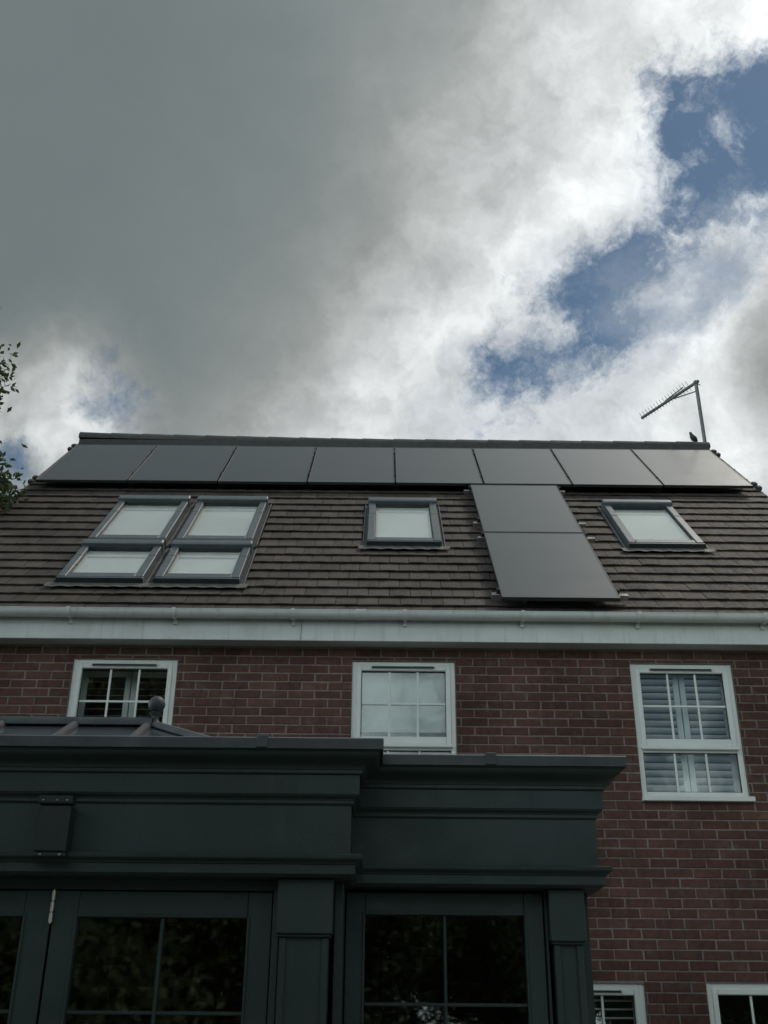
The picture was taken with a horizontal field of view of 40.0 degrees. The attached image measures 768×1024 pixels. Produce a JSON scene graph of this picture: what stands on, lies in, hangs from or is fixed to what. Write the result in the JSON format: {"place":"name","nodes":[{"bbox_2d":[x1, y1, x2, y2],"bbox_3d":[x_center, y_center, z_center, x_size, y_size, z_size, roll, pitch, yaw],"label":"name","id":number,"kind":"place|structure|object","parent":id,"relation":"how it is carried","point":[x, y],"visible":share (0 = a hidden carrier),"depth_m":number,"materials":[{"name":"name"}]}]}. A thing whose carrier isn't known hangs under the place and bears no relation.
{"place":"outdoors","nodes":[
{"label":"outdoors","id":0,"kind":"place"},
{"bbox_2d":[0,0,767,495],"label":"sky","id":1,"kind":"structure","parent":0,"point":[547,220],"materials":[{"name":"grey"}]},
{"label":"ground","id":2,"kind":"structure","parent":0,"visible":0},
{"bbox_2d":[0,342,34,511],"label":"leafy tree","id":3,"kind":"object","parent":2,"relation":"on","point":[6,485],"visible":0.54,"depth_m":12.18,"materials":[{"name":"green plant"}]},
{"bbox_2d":[0,432,767,1023],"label":"brick house","id":4,"kind":"structure","parent":2,"relation":"on","point":[248,610],"depth_m":9.06,"materials":[{"name":"brick"}]},
{"bbox_2d":[43,539,168,586],"bbox_3d":[-2.585,0.489,9.998,0.950,0.137,1.097,1,17,0],"label":"roof window","id":5,"kind":"structure","parent":4,"relation":"in","point":[98,562],"depth_m":10.05,"materials":[{"name":"glass"}]},
{"bbox_2d":[66,659,177,724],"bbox_3d":[-2.227,1.851,8.979,0.936,1.174,0.365,1,-26,0],"label":"window","id":6,"kind":"structure","parent":4,"relation":"in","point":[80,678],"depth_m":9.11,"materials":[{"name":"white plastic"}]},
{"bbox_2d":[87,495,193,547],"bbox_3d":[-2.596,0.082,11.323,0.872,0.137,1.445,1,17,0],"label":"roof window","id":7,"kind":"structure","parent":4,"relation":"in","point":[133,516],"depth_m":11.42,"materials":[{"name":"glass"}]},
{"bbox_2d":[142,540,256,587],"bbox_3d":[-1.702,0.497,9.998,0.941,0.137,1.097,1,17,0],"label":"roof window","id":8,"kind":"structure","parent":4,"relation":"in","point":[188,563],"depth_m":10.05,"materials":[{"name":"glass"}]},
{"bbox_2d":[174,496,271,548],"bbox_3d":[-1.712,0.090,11.323,0.865,0.137,1.445,1,17,0],"label":"roof window","id":9,"kind":"structure","parent":4,"relation":"in","point":[212,517],"depth_m":11.42,"materials":[{"name":"glass"}]},
{"bbox_2d":[0,696,626,1023],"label":"orangery","id":10,"kind":"structure","parent":4,"relation":"attached to","point":[284,846],"depth_m":4.12,"materials":[{"name":"green paint"}]},
{"bbox_2d":[0,890,54,1023],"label":"door","id":11,"kind":"structure","parent":10,"relation":"in","point":[32,905],"depth_m":3.98,"materials":[{"name":"green paint"}]},
{"bbox_2d":[30,795,76,857],"bbox_3d":[-1.256,1.203,4.028,0.132,0.226,0.096,1,-26,0],"label":"wall light","id":12,"kind":"object","parent":10,"relation":"attached to","point":[55,826],"visible":1,"depth_m":4.00,"materials":[{"name":"plastic"}]},
{"bbox_2d":[38,889,273,1023],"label":"door","id":13,"kind":"structure","parent":10,"relation":"in","point":[69,906],"depth_m":4.02,"materials":[{"name":"green paint"}]},
{"bbox_2d":[343,892,548,1023],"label":"window","id":14,"kind":"structure","parent":10,"relation":"in","point":[528,906],"depth_m":4.26,"materials":[{"name":"green paint"}]},
{"bbox_2d":[151,450,637,459],"bbox_3d":[0.141,-0.721,13.949,8.530,0.140,0.060,1,17,0],"label":"mounting rail","id":15,"kind":"object","parent":4,"relation":"attached to","point":[394,454],"visible":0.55,"depth_m":13.92,"materials":[{"name":"metal"}]},
{"bbox_2d":[35,444,156,482],"bbox_3d":[-3.603,-0.631,13.409,1.077,0.037,1.795,0,17,0],"label":"solar panel","id":16,"kind":"object","parent":15,"relation":"attached to","point":[99,463],"visible":0.93,"depth_m":13.26,"materials":[{"name":"black glass"}]},
{"bbox_2d":[132,471,657,481],"bbox_3d":[0.139,-0.398,12.897,8.530,0.140,0.060,1,17,0],"label":"mounting rail","id":17,"kind":"object","parent":4,"relation":"attached to","point":[395,474],"visible":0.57,"depth_m":12.87,"materials":[{"name":"metal"}]},
{"bbox_2d":[127,445,236,483],"bbox_3d":[-2.519,-0.623,13.408,1.058,0.035,1.795,1,17,0],"label":"solar panel","id":18,"kind":"object","parent":17,"relation":"attached to","point":[200,464],"visible":0.94,"depth_m":13.27,"materials":[{"name":"black glass"}]},
{"bbox_2d":[218,446,315,484],"bbox_3d":[-1.449,-0.610,13.409,1.052,0.036,1.795,1,17,0],"label":"solar panel","id":19,"kind":"object","parent":17,"relation":"attached to","point":[285,465],"visible":1,"depth_m":13.27,"materials":[{"name":"black glass"}]},
{"bbox_2d":[308,447,394,484],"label":"solar panel","id":20,"kind":"object","parent":17,"relation":"attached to","point":[352,465],"visible":1,"depth_m":13.26,"materials":[{"name":"black glass"}]},
{"bbox_2d":[395,447,482,485],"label":"solar panel","id":21,"kind":"object","parent":17,"relation":"attached to","point":[418,466],"visible":0.96,"depth_m":13.26,"materials":[{"name":"black glass"}]},
{"bbox_2d":[473,448,571,486],"bbox_3d":[1.716,-0.582,13.409,1.039,0.037,1.795,0,17,0],"label":"solar panel","id":22,"kind":"object","parent":17,"relation":"attached to","point":[519,466],"visible":0.98,"depth_m":13.29,"materials":[{"name":"black glass"}]},
{"bbox_2d":[551,448,662,487],"bbox_3d":[2.785,-0.573,13.409,1.068,0.035,1.795,1,17,0],"label":"solar panel","id":23,"kind":"object","parent":17,"relation":"attached to","point":[626,468],"visible":0.98,"depth_m":13.26,"materials":[{"name":"black glass"}]},
{"bbox_2d":[631,449,752,487],"bbox_3d":[3.862,-0.564,13.409,1.054,0.036,1.795,1,17,0],"label":"solar panel","id":24,"kind":"object","parent":17,"relation":"attached to","point":[672,468],"visible":1,"depth_m":13.26,"materials":[{"name":"black glass"}]},
{"bbox_2d":[351,662,456,753],"bbox_3d":[0.165,1.820,8.919,0.886,1.132,0.139,0,-26,0],"label":"window","id":25,"kind":"structure","parent":4,"relation":"in","point":[396,697],"depth_m":9.04,"materials":[{"name":"glass"}]},
{"bbox_2d":[358,497,449,549],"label":"roof window","id":26,"kind":"structure","parent":4,"relation":"in","point":[398,523],"depth_m":11.30,"materials":[{"name":"glass"}]},
{"bbox_2d":[464,486,564,494],"bbox_3d":[1.532,-0.237,12.415,1.186,0.140,0.060,1,17,0],"label":"mounting rail","id":27,"kind":"object","parent":4,"relation":"attached to","point":[470,492],"visible":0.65,"depth_m":12.39,"materials":[{"name":"metal"}]},
{"bbox_2d":[473,517,585,527],"bbox_3d":[1.547,0.130,11.225,1.196,0.140,0.060,1,17,0],"label":"mounting rail","id":28,"kind":"object","parent":4,"relation":"attached to","point":[478,524],"visible":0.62,"depth_m":11.21,"materials":[{"name":"metal"}]},
{"bbox_2d":[470,484,582,532],"bbox_3d":[1.529,-0.042,11.648,1.022,0.035,1.786,1,17,0],"label":"solar panel","id":29,"kind":"object","parent":28,"relation":"attached to","point":[527,508],"visible":0.91,"depth_m":11.54,"materials":[{"name":"black glass"}]},
{"bbox_2d":[478,532,594,542],"bbox_3d":[1.551,0.273,10.758,1.190,0.140,0.060,1,17,0],"label":"mounting rail","id":30,"kind":"object","parent":4,"relation":"attached to","point":[589,539],"visible":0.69,"depth_m":10.74,"materials":[{"name":"metal"}]},
{"bbox_2d":[491,588,627,603],"bbox_3d":[1.542,0.734,9.260,1.196,0.140,0.060,1,17,0],"label":"mounting rail","id":31,"kind":"object","parent":4,"relation":"attached to","point":[496,595],"visible":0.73,"depth_m":9.24,"materials":[{"name":"metal"}]},
{"bbox_2d":[484,532,620,601],"bbox_3d":[1.525,0.488,9.924,1.022,0.036,1.786,1,17,0],"label":"solar panel","id":32,"kind":"object","parent":31,"relation":"attached to","point":[527,566],"visible":1,"depth_m":9.76,"materials":[{"name":"black glass"}]},
{"bbox_2d":[593,983,646,1023],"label":"window","id":33,"kind":"structure","parent":4,"relation":"in","point":[638,1008],"depth_m":7.99,"materials":[{"name":"white plastic"}]},
{"bbox_2d":[598,499,715,551],"bbox_3d":[2.858,0.147,11.272,0.932,0.137,1.552,1,17,0],"label":"roof window","id":34,"kind":"structure","parent":4,"relation":"in","point":[638,525],"depth_m":11.30,"materials":[{"name":"glass"}]},
{"bbox_2d":[639,380,706,441],"bbox_3d":[4.309,-1.100,15.689,0.159,1.497,1.201,16,-30,-28],"label":"tv aerial","id":35,"kind":"object","parent":4,"relation":"attached to","point":[675,395],"visible":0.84,"depth_m":15.61,"materials":[{"name":"grey metal"}]},
{"bbox_2d":[630,664,755,802],"bbox_3d":[2.563,1.865,8.918,0.913,1.174,0.229,1,-26,0],"label":"window","id":36,"kind":"structure","parent":4,"relation":"in","point":[730,745],"depth_m":8.92,"materials":[{"name":"white plastic"}]},
{"bbox_2d":[689,432,697,441],"bbox_3d":[4.402,-1.058,15.026,0.117,0.152,0.116,-4,-27,9],"label":"bird","id":37,"kind":"object","parent":4,"relation":"on","point":[693,438],"visible":0.94,"depth_m":15.00},
{"bbox_2d":[706,983,767,1023],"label":"window","id":38,"kind":"structure","parent":4,"relation":"in","point":[714,990],"depth_m":7.99,"materials":[{"name":"white plastic"}]}
]}

